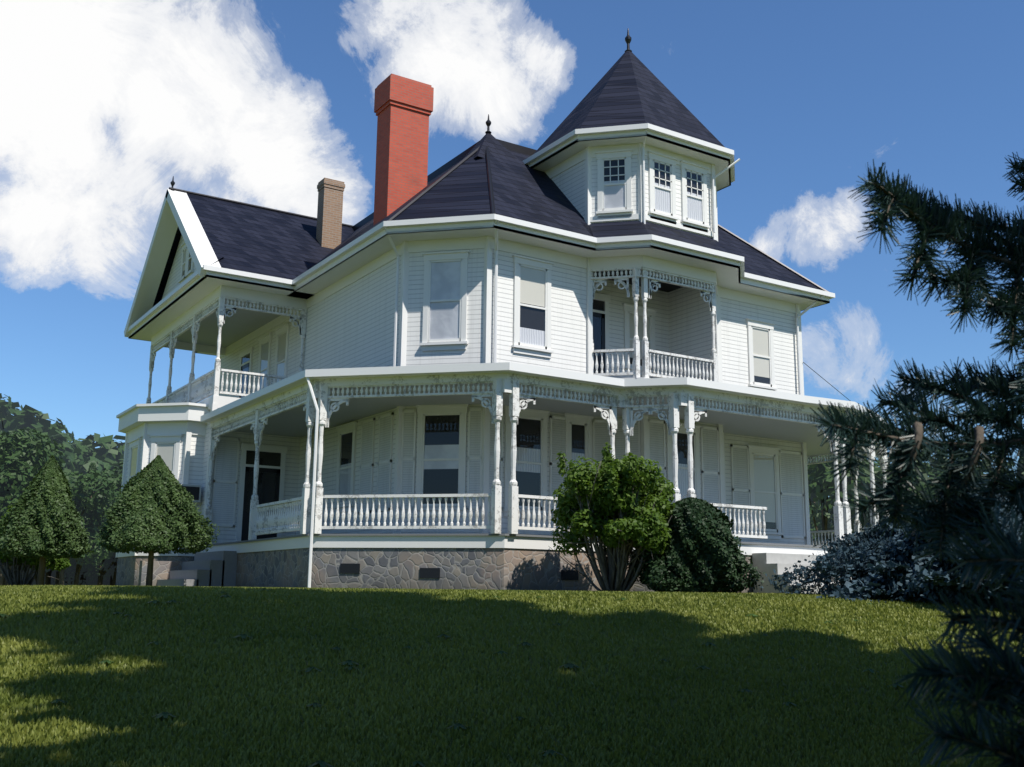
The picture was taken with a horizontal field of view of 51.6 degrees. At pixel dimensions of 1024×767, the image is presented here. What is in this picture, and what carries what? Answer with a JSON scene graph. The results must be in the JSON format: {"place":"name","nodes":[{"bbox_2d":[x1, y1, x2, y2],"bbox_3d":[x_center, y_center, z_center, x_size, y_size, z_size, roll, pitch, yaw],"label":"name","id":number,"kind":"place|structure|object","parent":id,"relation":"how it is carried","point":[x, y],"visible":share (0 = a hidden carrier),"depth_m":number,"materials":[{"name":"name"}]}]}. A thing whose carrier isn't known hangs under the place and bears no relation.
{"place":"outdoors","nodes":[
{"label":"outdoors","id":0,"kind":"place"},
{"bbox_2d":[0,584,1023,766],"bbox_3d":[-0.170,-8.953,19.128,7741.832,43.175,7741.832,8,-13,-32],"label":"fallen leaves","id":1,"kind":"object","parent":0,"point":[549,702],"depth_m":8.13,"materials":[{"name":"green plant"}]},
{"bbox_2d":[0,505,70,585],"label":"bush","id":2,"kind":"object","parent":1,"relation":"on","point":[14,577],"depth_m":27.19,"materials":[{"name":"green plant"}]},
{"bbox_2d":[0,455,93,584],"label":"tree","id":3,"kind":"object","parent":1,"relation":"on","point":[42,516],"depth_m":25.78,"materials":[{"name":"green plant"}]},
{"bbox_2d":[95,455,219,585],"bbox_3d":[-8.013,3.181,23.856,2.666,3.138,2.707,8,-13,-32],"label":"tree","id":4,"kind":"object","parent":1,"relation":"on","point":[154,507],"depth_m":23.29,"materials":[{"name":"green plant"}]},
{"bbox_2d":[157,551,236,586],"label":"steps","id":5,"kind":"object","parent":1,"relation":"on","point":[216,568],"visible":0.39,"depth_m":25.53,"materials":[{"name":"grey concrete"}]},
{"bbox_2d":[0,586,996,766],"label":"lawn weeds","id":6,"kind":"object","parent":1,"relation":"on","point":[323,763],"visible":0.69,"depth_m":7.89,"materials":[{"name":"green plant"}]},
{"bbox_2d":[0,393,1023,585],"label":"woods","id":7,"kind":"object","parent":1,"relation":"on","point":[30,443],"depth_m":67.45,"materials":[{"name":"green plant"}]},
{"bbox_2d":[551,442,684,591],"bbox_3d":[1.995,2.599,20.304,2.754,2.964,2.705,8,-13,-32],"label":"broadleaf shrub","id":8,"kind":"object","parent":1,"relation":"on","point":[612,477],"depth_m":19.68,"materials":[{"name":"green plant"}]},
{"bbox_2d":[627,497,763,593],"bbox_3d":[3.363,3.151,20.116,2.498,1.992,2.552,8,-13,-32],"label":"conifer shrub","id":9,"kind":"object","parent":1,"relation":"on","point":[703,552],"visible":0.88,"depth_m":19.43,"materials":[{"name":"green plant"}]},
{"bbox_2d":[752,553,851,593],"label":"steps","id":10,"kind":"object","parent":1,"relation":"on","point":[767,563],"visible":0.11,"depth_m":22.99,"materials":[{"name":"white concrete"}]},
{"bbox_2d":[750,479,1023,611],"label":"bush","id":11,"kind":"object","parent":1,"relation":"on","point":[843,555],"depth_m":18.27,"materials":[{"name":"green plant"}]},
{"bbox_2d":[809,152,1023,766],"bbox_3d":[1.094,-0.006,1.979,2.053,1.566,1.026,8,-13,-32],"label":"pine tree","id":12,"kind":"object","parent":1,"relation":"on","point":[968,510],"depth_m":1.84,"materials":[{"name":"green plant"}]},
{"bbox_2d":[0,0,1023,496],"label":"sky","id":13,"kind":"structure","parent":0,"point":[103,103],"materials":[{"name":"blue"}]},
{"bbox_2d":[146,267,888,545],"bbox_3d":[-0.593,1.010,28.643,22.053,6.820,14.342,1,-11,-4],"label":"porch railing","id":14,"kind":"object","parent":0,"point":[272,517],"visible":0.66,"depth_m":23.15,"materials":[{"name":"white wood"}]},
{"bbox_2d":[177,269,863,456],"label":"porch ceiling","id":15,"kind":"structure","parent":0,"point":[239,324],"depth_m":26.53,"materials":[{"name":"white wood"}]},
{"bbox_2d":[207,534,836,547],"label":"house floor","id":16,"kind":"structure","parent":0,"point":[522,535],"depth_m":21.71,"materials":[{"name":"white wood"}]},
{"bbox_2d":[116,29,935,592],"bbox_3d":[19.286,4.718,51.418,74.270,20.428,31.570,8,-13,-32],"label":"house","id":17,"kind":"structure","parent":0,"point":[495,568],"depth_m":24.89,"materials":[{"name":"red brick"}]},
{"bbox_2d":[181,484,200,502],"bbox_3d":[-8.802,2.975,28.552,0.650,0.450,0.570,8,-13,-32],"label":"house air conditioner","id":18,"kind":"object","parent":17,"relation":"attached to","point":[195,501],"visible":0.21,"depth_m":28.44,"materials":[{"name":"grey metal"}]},
{"bbox_2d":[131,251,775,522],"bbox_3d":[-2.128,-0.720,28.358,17.991,8.470,5.678,-1,-11,10],"label":"house blind","id":19,"kind":"object","parent":17,"relation":"attached to","point":[532,286],"visible":0.75,"depth_m":28.75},
{"bbox_2d":[125,154,804,552],"bbox_3d":[-2.473,-0.210,32.317,15.750,11.160,16.950,8,-13,-32],"label":"house siding","id":20,"kind":"object","parent":17,"relation":"attached to","point":[351,326],"visible":0.33,"depth_m":27.74,"materials":[{"name":"white wood"}]},
{"bbox_2d":[260,180,701,501],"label":"window blinds","id":21,"kind":"object","parent":17,"relation":"attached to","point":[445,316],"visible":0.85,"depth_m":25.11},
{"bbox_2d":[152,51,819,307],"bbox_3d":[-0.435,-3.478,32.945,17.900,10.700,20.445,8,-13,-32],"label":"roof","id":22,"kind":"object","parent":17,"relation":"attached to","point":[629,88],"visible":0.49,"depth_m":28.30,"materials":[{"name":"black"}]},
{"bbox_2d":[316,178,344,248],"bbox_3d":[-5.839,-4.782,33.742,0.730,3.450,0.580,8,-13,-32],"label":"chimney","id":23,"kind":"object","parent":22,"relation":"on","point":[329,214],"visible":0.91,"depth_m":33.66,"materials":[{"name":"beige brick"}]},
{"bbox_2d":[116,130,886,557],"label":"house trim","id":24,"kind":"structure","parent":17,"relation":"attached to","point":[174,422],"depth_m":26.88,"materials":[{"name":"white wood"}]},
{"bbox_2d":[127,123,882,587],"bbox_3d":[-0.433,0.487,32.172,18.010,11.520,20.693,8,-13,-32],"label":"rain gutter","id":25,"kind":"object","parent":17,"relation":"attached to","point":[473,367],"visible":0.75,"depth_m":24.93,"materials":[{"name":"white metal"}]},
{"bbox_2d":[212,411,803,536],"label":"window shutters","id":26,"kind":"object","parent":17,"relation":"attached to","point":[224,493],"visible":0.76,"depth_m":25.86,"materials":[{"name":"white wood"}]}
]}

